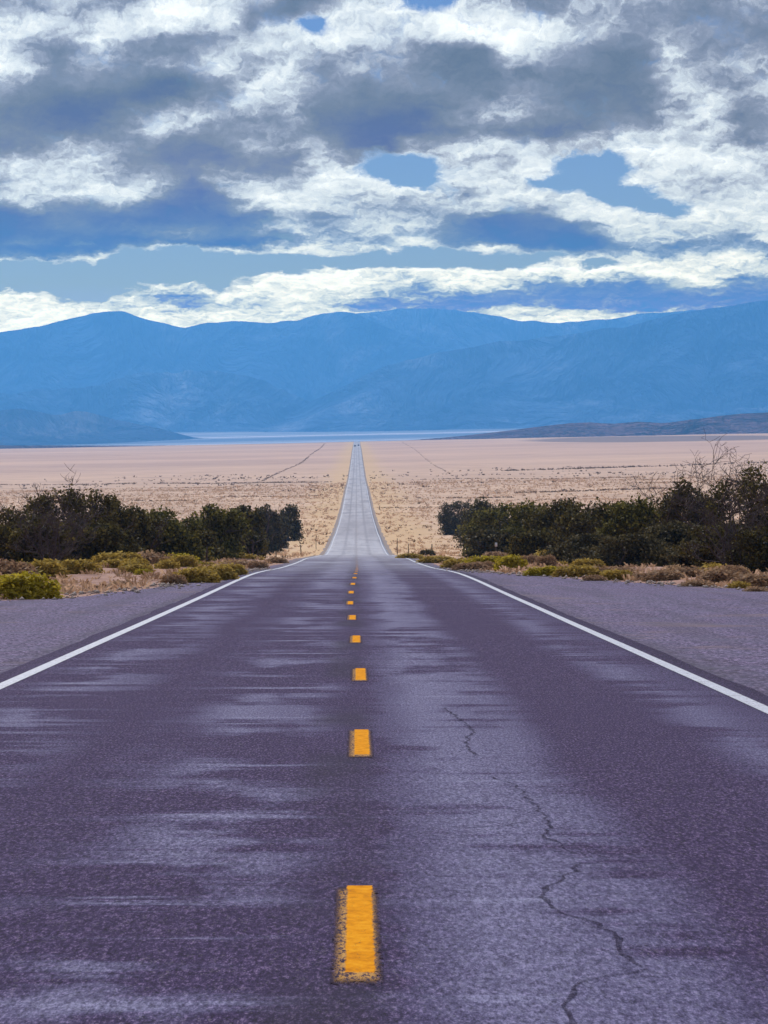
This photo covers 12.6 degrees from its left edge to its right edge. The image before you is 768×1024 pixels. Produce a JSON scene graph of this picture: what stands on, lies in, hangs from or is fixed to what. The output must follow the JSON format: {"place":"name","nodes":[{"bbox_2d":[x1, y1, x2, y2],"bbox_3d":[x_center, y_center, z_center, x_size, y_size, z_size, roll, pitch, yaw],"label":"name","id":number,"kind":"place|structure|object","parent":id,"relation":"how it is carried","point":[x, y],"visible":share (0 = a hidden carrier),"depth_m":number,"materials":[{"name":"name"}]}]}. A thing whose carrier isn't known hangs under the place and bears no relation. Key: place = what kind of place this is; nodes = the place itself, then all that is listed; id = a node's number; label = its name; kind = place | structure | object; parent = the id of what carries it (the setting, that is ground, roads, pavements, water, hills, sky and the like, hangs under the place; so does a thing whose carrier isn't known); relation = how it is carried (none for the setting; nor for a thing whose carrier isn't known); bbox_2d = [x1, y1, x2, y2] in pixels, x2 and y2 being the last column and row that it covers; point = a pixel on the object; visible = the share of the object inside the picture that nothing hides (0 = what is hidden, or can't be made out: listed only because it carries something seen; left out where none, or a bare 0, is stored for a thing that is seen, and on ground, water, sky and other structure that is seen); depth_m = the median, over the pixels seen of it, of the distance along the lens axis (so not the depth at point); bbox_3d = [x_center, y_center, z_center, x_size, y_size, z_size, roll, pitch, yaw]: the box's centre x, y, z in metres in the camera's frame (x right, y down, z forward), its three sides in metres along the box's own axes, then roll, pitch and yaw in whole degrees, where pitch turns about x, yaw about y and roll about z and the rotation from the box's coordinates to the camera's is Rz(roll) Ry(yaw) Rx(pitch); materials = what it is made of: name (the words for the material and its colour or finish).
{"place":"outdoors","nodes":[
{"label":"outdoors","id":0,"kind":"place"},
{"bbox_2d":[0,409,202,444],"bbox_3d":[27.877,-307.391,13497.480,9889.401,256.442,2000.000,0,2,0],"label":"hill","id":1,"kind":"structure","parent":0,"point":[23,427],"depth_m":13307.94,"materials":[{"name":"blue stone"}]},
{"bbox_2d":[0,370,309,431],"bbox_3d":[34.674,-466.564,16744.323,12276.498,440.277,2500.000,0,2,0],"label":"mountain","id":2,"kind":"structure","parent":0,"point":[189,401],"depth_m":16532.60,"materials":[{"name":"blue stone"}]},
{"bbox_2d":[0,442,353,672],"bbox_3d":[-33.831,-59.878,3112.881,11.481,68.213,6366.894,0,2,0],"label":"gravel shoulder","id":3,"kind":"object","parent":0,"point":[30,630],"visible":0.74,"depth_m":65.42},
{"bbox_2d":[0,311,451,401],"bbox_3d":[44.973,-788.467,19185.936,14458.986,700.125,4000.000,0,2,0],"label":"mountain","id":4,"kind":"structure","parent":0,"point":[312,358],"depth_m":19832.92,"materials":[{"name":"blue stone"}]},
{"bbox_2d":[0,442,767,1023],"bbox_3d":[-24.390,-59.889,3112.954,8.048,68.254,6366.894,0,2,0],"label":"road","id":5,"kind":"structure","parent":0,"point":[356,772],"depth_m":19.73,"materials":[{"name":"grey asphalt"}]},
{"bbox_2d":[0,428,767,600],"bbox_3d":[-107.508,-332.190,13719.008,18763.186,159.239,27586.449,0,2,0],"label":"ground","id":6,"kind":"structure","parent":0,"point":[253,456],"depth_m":2090.34,"materials":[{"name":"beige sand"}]},
{"bbox_2d":[0,558,38,575],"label":"dry shrub","id":7,"kind":"object","parent":6,"relation":"on","point":[7,567],"visible":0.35,"depth_m":109.62,"materials":[{"name":"brown plant"}]},
{"bbox_2d":[0,570,64,599],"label":"rabbitbrush","id":8,"kind":"object","parent":6,"relation":"on","point":[25,584],"visible":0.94,"depth_m":80.58,"materials":[{"name":"yellow plant"}]},
{"bbox_2d":[0,503,77,561],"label":"juniper","id":9,"kind":"object","parent":6,"relation":"on","point":[5,528],"visible":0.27,"depth_m":149.71,"materials":[{"name":"green plant"}]},
{"bbox_2d":[4,520,74,562],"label":"juniper","id":10,"kind":"object","parent":6,"relation":"on","point":[24,556],"visible":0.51,"depth_m":139.73,"materials":[{"name":"green plant"}]},
{"bbox_2d":[19,558,70,578],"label":"rabbitbrush","id":11,"kind":"object","parent":6,"relation":"on","point":[52,568],"visible":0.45,"depth_m":113.27,"materials":[{"name":"green plant"}]},
{"bbox_2d":[0,463,100,560],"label":"bush","id":12,"kind":"object","parent":6,"relation":"on","point":[54,539],"visible":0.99,"depth_m":135.79,"materials":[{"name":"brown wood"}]},
{"bbox_2d":[22,484,93,556],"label":"juniper","id":13,"kind":"object","parent":6,"relation":"on","point":[49,502],"visible":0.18,"depth_m":171.31,"materials":[{"name":"green plant"}]},
{"bbox_2d":[57,558,104,573],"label":"rabbitbrush","id":14,"kind":"object","parent":6,"relation":"on","point":[74,566],"visible":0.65,"depth_m":122.73,"materials":[{"name":"green plant"}]},
{"bbox_2d":[65,488,133,545],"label":"juniper","id":15,"kind":"object","parent":6,"relation":"on","point":[108,505],"visible":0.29,"depth_m":181.93,"materials":[{"name":"green plant"}]},
{"bbox_2d":[63,520,150,560],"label":"juniper","id":16,"kind":"object","parent":6,"relation":"on","point":[107,533],"visible":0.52,"depth_m":169.25,"materials":[{"name":"green plant"}]},
{"bbox_2d":[97,558,123,567],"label":"rabbitbrush","id":17,"kind":"object","parent":6,"relation":"on","point":[114,563],"visible":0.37,"depth_m":129.10,"materials":[{"name":"green plant"}]},
{"bbox_2d":[91,550,141,564],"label":"rabbitbrush","id":18,"kind":"object","parent":6,"relation":"on","point":[104,556],"visible":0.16,"depth_m":157.42,"materials":[{"name":"green plant"}]},
{"bbox_2d":[97,493,140,550],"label":"juniper","id":19,"kind":"object","parent":6,"relation":"on","point":[127,518],"visible":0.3,"depth_m":189.87,"materials":[{"name":"green plant"}]},
{"bbox_2d":[118,557,150,567],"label":"rabbitbrush","id":20,"kind":"object","parent":6,"relation":"on","point":[138,559],"visible":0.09,"depth_m":128.68,"materials":[{"name":"green plant"}]},
{"bbox_2d":[119,560,150,568],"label":"rabbitbrush","id":21,"kind":"object","parent":6,"relation":"on","point":[131,562],"visible":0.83,"depth_m":125.11,"materials":[{"name":"green plant"}]},
{"bbox_2d":[117,563,154,572],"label":"rabbitbrush","id":22,"kind":"object","parent":6,"relation":"on","point":[134,566],"visible":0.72,"depth_m":124.43,"materials":[{"name":"green plant"}]},
{"bbox_2d":[132,568,152,574],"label":"rabbitbrush","id":23,"kind":"object","parent":6,"relation":"on","point":[139,571],"visible":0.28,"depth_m":117.95,"materials":[{"name":"yellow plant"}]},
{"bbox_2d":[121,502,169,555],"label":"juniper","id":24,"kind":"object","parent":6,"relation":"on","point":[146,533],"visible":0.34,"depth_m":195.19,"materials":[{"name":"green plant"}]},
{"bbox_2d":[138,549,173,564],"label":"dry shrub","id":25,"kind":"object","parent":6,"relation":"on","point":[152,557],"visible":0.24,"depth_m":157.55,"materials":[{"name":"brown plant"}]},
{"bbox_2d":[154,559,180,568],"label":"rabbitbrush","id":26,"kind":"object","parent":6,"relation":"on","point":[164,564],"visible":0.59,"depth_m":143.19,"materials":[{"name":"green plant"}]},
{"bbox_2d":[158,573,187,584],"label":"dry shrub","id":27,"kind":"object","parent":6,"relation":"on","point":[170,578],"visible":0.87,"depth_m":100.59,"materials":[{"name":"brown plant"}]},
{"bbox_2d":[143,505,219,560],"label":"juniper","id":28,"kind":"object","parent":6,"relation":"on","point":[178,535],"visible":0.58,"depth_m":203.93,"materials":[{"name":"green plant"}]},
{"bbox_2d":[168,555,198,566],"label":"rabbitbrush","id":29,"kind":"object","parent":6,"relation":"on","point":[188,561],"visible":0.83,"depth_m":147.92,"materials":[{"name":"green plant"}]},
{"bbox_2d":[164,552,203,565],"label":"rabbitbrush","id":30,"kind":"object","parent":6,"relation":"on","point":[188,554],"visible":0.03,"depth_m":168.31,"materials":[{"name":"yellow plant"}]},
{"bbox_2d":[172,565,221,582],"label":"rabbitbrush","id":31,"kind":"object","parent":6,"relation":"on","point":[199,574],"visible":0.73,"depth_m":103.29,"materials":[{"name":"green plant"}]},
{"bbox_2d":[189,526,231,559],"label":"juniper","id":32,"kind":"object","parent":6,"relation":"on","point":[209,538],"visible":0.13,"depth_m":211.07,"materials":[{"name":"green plant"}]},
{"bbox_2d":[196,564,239,579],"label":"rabbitbrush","id":33,"kind":"object","parent":6,"relation":"on","point":[225,572],"visible":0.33,"depth_m":108.03,"materials":[{"name":"green plant"}]},
{"bbox_2d":[188,503,255,558],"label":"juniper","id":34,"kind":"object","parent":6,"relation":"on","point":[218,523],"visible":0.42,"depth_m":224.76,"materials":[{"name":"green plant"}]},
{"bbox_2d":[216,562,248,574],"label":"rabbitbrush","id":35,"kind":"object","parent":6,"relation":"on","point":[239,569],"visible":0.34,"depth_m":120.70,"materials":[{"name":"green plant"}]},
{"bbox_2d":[217,560,255,565],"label":"dry shrub","id":36,"kind":"object","parent":6,"relation":"on","point":[244,562],"visible":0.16,"depth_m":177.69,"materials":[{"name":"brown plant"}]},
{"bbox_2d":[225,504,271,555],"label":"juniper","id":37,"kind":"object","parent":6,"relation":"on","point":[256,516],"visible":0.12,"depth_m":299.48,"materials":[{"name":"green plant"}]},
{"bbox_2d":[229,530,268,557],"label":"juniper","id":38,"kind":"object","parent":6,"relation":"on","point":[254,537],"visible":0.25,"depth_m":240.10,"materials":[{"name":"green plant"}]},
{"bbox_2d":[239,554,264,559],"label":"rabbitbrush","id":39,"kind":"object","parent":6,"relation":"on","point":[249,556],"visible":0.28,"depth_m":228.49,"materials":[{"name":"green plant"}]},
{"bbox_2d":[241,535,270,554],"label":"dead tree","id":40,"kind":"object","parent":6,"relation":"on","point":[252,547],"visible":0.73,"depth_m":235.95,"materials":[{"name":"brown wood"}]},
{"bbox_2d":[246,560,270,568],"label":"dry shrub","id":41,"kind":"object","parent":6,"relation":"on","point":[253,564],"visible":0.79,"depth_m":164.86,"materials":[{"name":"brown plant"}]},
{"bbox_2d":[257,499,288,552],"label":"juniper","id":42,"kind":"object","parent":6,"relation":"on","point":[275,534],"visible":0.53,"depth_m":429.58,"materials":[{"name":"green plant"}]},
{"bbox_2d":[267,557,288,562],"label":"dry shrub","id":43,"kind":"object","parent":6,"relation":"on","point":[278,560],"visible":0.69,"depth_m":211.62,"materials":[{"name":"brown plant"}]},
{"bbox_2d":[268,515,293,547],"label":"juniper","id":44,"kind":"object","parent":6,"relation":"on","point":[285,521],"visible":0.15,"depth_m":479.77,"materials":[{"name":"green plant"}]},
{"bbox_2d":[279,502,305,540],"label":"juniper","id":45,"kind":"object","parent":6,"relation":"on","point":[293,514],"visible":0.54,"depth_m":539.49,"materials":[{"name":"green plant"}]},
{"bbox_2d":[0,556,767,599],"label":"dry grass","id":46,"kind":"structure","parent":6,"relation":"on","point":[86,586],"depth_m":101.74,"materials":[{"name":"plant"}]},
{"bbox_2d":[0,444,767,510],"bbox_3d":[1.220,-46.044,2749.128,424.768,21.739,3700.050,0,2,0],"label":"brush line","id":47,"kind":"object","parent":6,"relation":"on","point":[577,490],"visible":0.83,"depth_m":1556.38,"materials":[{"name":"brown plant"}]},
{"bbox_2d":[0,567,767,600],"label":"stones","id":48,"kind":"object","parent":6,"relation":"on","point":[133,589],"visible":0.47,"depth_m":97.88,"materials":[{"name":"grey gravel"}]},
{"bbox_2d":[0,463,767,557],"bbox_3d":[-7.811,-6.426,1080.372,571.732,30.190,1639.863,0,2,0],"label":"brush","id":49,"kind":"object","parent":6,"relation":"on","point":[323,542],"visible":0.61,"depth_m":1546.61,"materials":[{"name":"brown plant"}]},
{"bbox_2d":[395,553,422,558],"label":"rabbitbrush","id":50,"kind":"object","parent":6,"relation":"on","point":[411,555],"visible":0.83,"depth_m":259.74,"materials":[{"name":"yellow plant"}]},
{"bbox_2d":[418,549,435,555],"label":"sagebrush","id":51,"kind":"object","parent":6,"relation":"on","point":[425,552],"visible":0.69,"depth_m":330.20,"materials":[{"name":"green plant"}]},
{"bbox_2d":[415,555,453,562],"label":"rabbitbrush","id":52,"kind":"object","parent":6,"relation":"on","point":[433,559],"visible":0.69,"depth_m":211.72,"materials":[{"name":"green plant"}]},
{"bbox_2d":[435,501,471,534],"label":"juniper","id":53,"kind":"object","parent":6,"relation":"on","point":[449,521],"visible":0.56,"depth_m":589.77,"materials":[{"name":"green plant"}]},
{"bbox_2d":[439,558,471,567],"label":"rabbitbrush","id":54,"kind":"object","parent":6,"relation":"on","point":[449,563],"visible":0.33,"depth_m":171.25,"materials":[{"name":"green plant"}]},
{"bbox_2d":[450,561,491,569],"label":"dry shrub","id":55,"kind":"object","parent":6,"relation":"on","point":[476,565],"visible":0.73,"depth_m":147.99,"materials":[{"name":"brown plant"}]},
{"bbox_2d":[449,495,501,550],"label":"juniper","id":56,"kind":"object","parent":6,"relation":"on","point":[480,504],"visible":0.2,"depth_m":429.80,"materials":[{"name":"green plant"}]},
{"bbox_2d":[461,555,499,563],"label":"rabbitbrush","id":57,"kind":"object","parent":6,"relation":"on","point":[482,558],"visible":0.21,"depth_m":157.51,"materials":[{"name":"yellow plant"}]},
{"bbox_2d":[455,501,516,554],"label":"juniper","id":58,"kind":"object","parent":6,"relation":"on","point":[485,519],"visible":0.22,"depth_m":309.57,"materials":[{"name":"green plant"}]},
{"bbox_2d":[481,560,494,567],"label":"dry shrub","id":59,"kind":"object","parent":6,"relation":"on","point":[488,563],"visible":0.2,"depth_m":153.75,"materials":[{"name":"brown plant"}]},
{"bbox_2d":[461,528,515,557],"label":"juniper","id":60,"kind":"object","parent":6,"relation":"on","point":[481,541],"visible":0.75,"depth_m":249.29,"materials":[{"name":"green plant"}]},
{"bbox_2d":[478,551,508,559],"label":"dry shrub","id":61,"kind":"object","parent":6,"relation":"on","point":[496,553],"visible":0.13,"depth_m":197.81,"materials":[{"name":"brown plant"}]},
{"bbox_2d":[491,554,528,570],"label":"rabbitbrush","id":62,"kind":"object","parent":6,"relation":"on","point":[511,561],"visible":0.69,"depth_m":142.44,"materials":[{"name":"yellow plant"}]},
{"bbox_2d":[494,498,549,552],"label":"juniper","id":63,"kind":"object","parent":6,"relation":"on","point":[517,526],"visible":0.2,"depth_m":249.98,"materials":[{"name":"green plant"}]},
{"bbox_2d":[518,554,537,564],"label":"dry shrub","id":64,"kind":"object","parent":6,"relation":"on","point":[531,558],"visible":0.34,"depth_m":165.30,"materials":[{"name":"brown plant"}]},
{"bbox_2d":[504,527,560,556],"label":"juniper","id":65,"kind":"object","parent":6,"relation":"on","point":[526,543],"visible":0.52,"depth_m":219.01,"materials":[{"name":"green plant"}]},
{"bbox_2d":[522,565,556,575],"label":"rabbitbrush","id":66,"kind":"object","parent":6,"relation":"on","point":[541,571],"visible":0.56,"depth_m":118.03,"materials":[{"name":"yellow plant"}]},
{"bbox_2d":[535,554,558,565],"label":"dry shrub","id":67,"kind":"object","parent":6,"relation":"on","point":[547,560],"visible":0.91,"depth_m":157.35,"materials":[{"name":"brown plant"}]},
{"bbox_2d":[511,493,586,546],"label":"juniper","id":68,"kind":"object","parent":6,"relation":"on","point":[541,517],"visible":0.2,"depth_m":224.30,"materials":[{"name":"green plant"}]},
{"bbox_2d":[550,564,601,576],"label":"rabbitbrush","id":69,"kind":"object","parent":6,"relation":"on","point":[575,571],"visible":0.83,"depth_m":115.21,"materials":[{"name":"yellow plant"}]},
{"bbox_2d":[539,531,613,564],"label":"juniper","id":70,"kind":"object","parent":6,"relation":"on","point":[582,544],"visible":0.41,"depth_m":167.71,"materials":[{"name":"green plant"}]},
{"bbox_2d":[541,496,630,547],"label":"juniper","id":71,"kind":"object","parent":6,"relation":"on","point":[589,519],"visible":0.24,"depth_m":200.00,"materials":[{"name":"green plant"}]},
{"bbox_2d":[570,558,607,567],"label":"rabbitbrush","id":72,"kind":"object","parent":6,"relation":"on","point":[587,561],"visible":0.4,"depth_m":142.45,"materials":[{"name":"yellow plant"}]},
{"bbox_2d":[582,574,607,580],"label":"dry shrub","id":73,"kind":"object","parent":6,"relation":"on","point":[595,577],"visible":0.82,"depth_m":106.64,"materials":[{"name":"brown plant"}]},
{"bbox_2d":[593,564,617,571],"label":"dry shrub","id":74,"kind":"object","parent":6,"relation":"on","point":[601,568],"visible":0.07,"depth_m":118.64,"materials":[{"name":"brown plant"}]},
{"bbox_2d":[600,568,632,579],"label":"rabbitbrush","id":75,"kind":"object","parent":6,"relation":"on","point":[609,574],"visible":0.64,"depth_m":108.17,"materials":[{"name":"yellow plant"}]},
{"bbox_2d":[568,531,676,566],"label":"juniper","id":76,"kind":"object","parent":6,"relation":"on","point":[646,548],"visible":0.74,"depth_m":147.73,"materials":[{"name":"green plant"}]},
{"bbox_2d":[605,565,640,572],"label":"dry shrub","id":77,"kind":"object","parent":6,"relation":"on","point":[624,568],"visible":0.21,"depth_m":129.46,"materials":[{"name":"brown plant"}]},
{"bbox_2d":[594,492,666,539],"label":"juniper","id":78,"kind":"object","parent":6,"relation":"on","point":[630,521],"visible":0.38,"depth_m":179.42,"materials":[{"name":"green plant"}]},
{"bbox_2d":[639,570,690,581],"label":"dry shrub","id":79,"kind":"object","parent":6,"relation":"on","point":[660,575],"visible":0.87,"depth_m":105.05,"materials":[{"name":"brown plant"}]},
{"bbox_2d":[627,520,705,564],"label":"juniper","id":80,"kind":"object","parent":6,"relation":"on","point":[675,532],"visible":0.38,"depth_m":149.81,"materials":[{"name":"green plant"}]},
{"bbox_2d":[660,542,703,569],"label":"juniper","id":81,"kind":"object","parent":6,"relation":"on","point":[680,559],"visible":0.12,"depth_m":135.64,"materials":[{"name":"green plant"}]},
{"bbox_2d":[663,564,704,576],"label":"dry shrub","id":82,"kind":"object","parent":6,"relation":"on","point":[690,572],"visible":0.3,"depth_m":106.61,"materials":[{"name":"brown plant"}]},
{"bbox_2d":[653,474,726,526],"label":"juniper","id":83,"kind":"object","parent":6,"relation":"on","point":[664,505],"visible":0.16,"depth_m":164.86,"materials":[{"name":"green plant"}]},
{"bbox_2d":[625,430,767,527],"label":"dead tree","id":84,"kind":"object","parent":6,"relation":"on","point":[698,486],"visible":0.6,"depth_m":152.68,"materials":[{"name":"brown wood"}]},
{"bbox_2d":[679,579,717,586],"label":"dry shrub","id":85,"kind":"object","parent":6,"relation":"on","point":[694,583],"visible":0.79,"depth_m":96.66,"materials":[{"name":"brown plant"}]},
{"bbox_2d":[698,562,726,571],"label":"rabbitbrush","id":86,"kind":"object","parent":6,"relation":"on","point":[712,565],"visible":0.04,"depth_m":111.70,"materials":[{"name":"yellow plant"}]},
{"bbox_2d":[664,520,764,566],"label":"juniper","id":87,"kind":"object","parent":6,"relation":"on","point":[707,553],"visible":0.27,"depth_m":131.92,"materials":[{"name":"green plant"}]},
{"bbox_2d":[669,461,767,565],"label":"juniper","id":88,"kind":"object","parent":6,"relation":"on","point":[727,531],"visible":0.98,"depth_m":128.08,"materials":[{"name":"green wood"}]},
{"bbox_2d":[695,565,746,582],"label":"dry shrub","id":89,"kind":"object","parent":6,"relation":"on","point":[716,574],"visible":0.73,"depth_m":100.64,"materials":[{"name":"brown plant"}]},
{"bbox_2d":[698,461,767,532],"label":"juniper","id":90,"kind":"object","parent":6,"relation":"on","point":[749,484],"visible":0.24,"depth_m":150.10,"materials":[{"name":"green plant"}]},
{"bbox_2d":[720,565,749,573],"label":"dry shrub","id":91,"kind":"object","parent":6,"relation":"on","point":[737,567],"visible":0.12,"depth_m":104.72,"materials":[{"name":"brown plant"}]},
{"bbox_2d":[726,581,751,587],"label":"rabbitbrush","id":92,"kind":"object","parent":6,"relation":"on","point":[737,584],"visible":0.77,"depth_m":94.17,"materials":[{"name":"yellow plant"}]},
{"bbox_2d":[719,525,767,573],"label":"juniper","id":93,"kind":"object","parent":6,"relation":"on","point":[754,553],"visible":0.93,"depth_m":127.59,"materials":[{"name":"green plant"}]},
{"bbox_2d":[730,573,767,586],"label":"dry shrub","id":94,"kind":"object","parent":6,"relation":"on","point":[753,579],"visible":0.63,"depth_m":95.31,"materials":[{"name":"brown plant"}]},
{"bbox_2d":[742,586,767,591],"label":"dry shrub","id":95,"kind":"object","parent":6,"relation":"on","point":[755,589],"visible":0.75,"depth_m":89.49,"materials":[{"name":"brown plant"}]},
{"bbox_2d":[0,412,767,448],"bbox_3d":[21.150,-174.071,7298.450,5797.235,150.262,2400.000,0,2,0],"label":"hill","id":96,"kind":"structure","parent":0,"point":[747,423],"depth_m":7487.23,"materials":[{"name":"blue stone"}]},
{"bbox_2d":[0,0,767,331],"label":"sky","id":97,"kind":"structure","parent":0,"point":[179,163],"materials":[{"name":"blue"}]},
{"bbox_2d":[197,300,767,431],"bbox_3d":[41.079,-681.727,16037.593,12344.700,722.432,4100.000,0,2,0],"label":"mountain","id":98,"kind":"structure","parent":0,"point":[703,363],"depth_m":16010.94,"materials":[{"name":"blue stone"}]},
{"bbox_2d":[356,308,695,349],"bbox_3d":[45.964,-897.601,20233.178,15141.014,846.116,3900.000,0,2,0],"label":"mountain","id":99,"kind":"structure","parent":0,"point":[453,329],"depth_m":21142.27,"materials":[{"name":"blue stone"}]},
{"bbox_2d":[360,444,767,695],"bbox_3d":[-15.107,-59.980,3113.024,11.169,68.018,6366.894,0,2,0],"label":"gravel shoulder","id":100,"kind":"object","parent":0,"point":[721,632],"visible":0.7,"depth_m":66.04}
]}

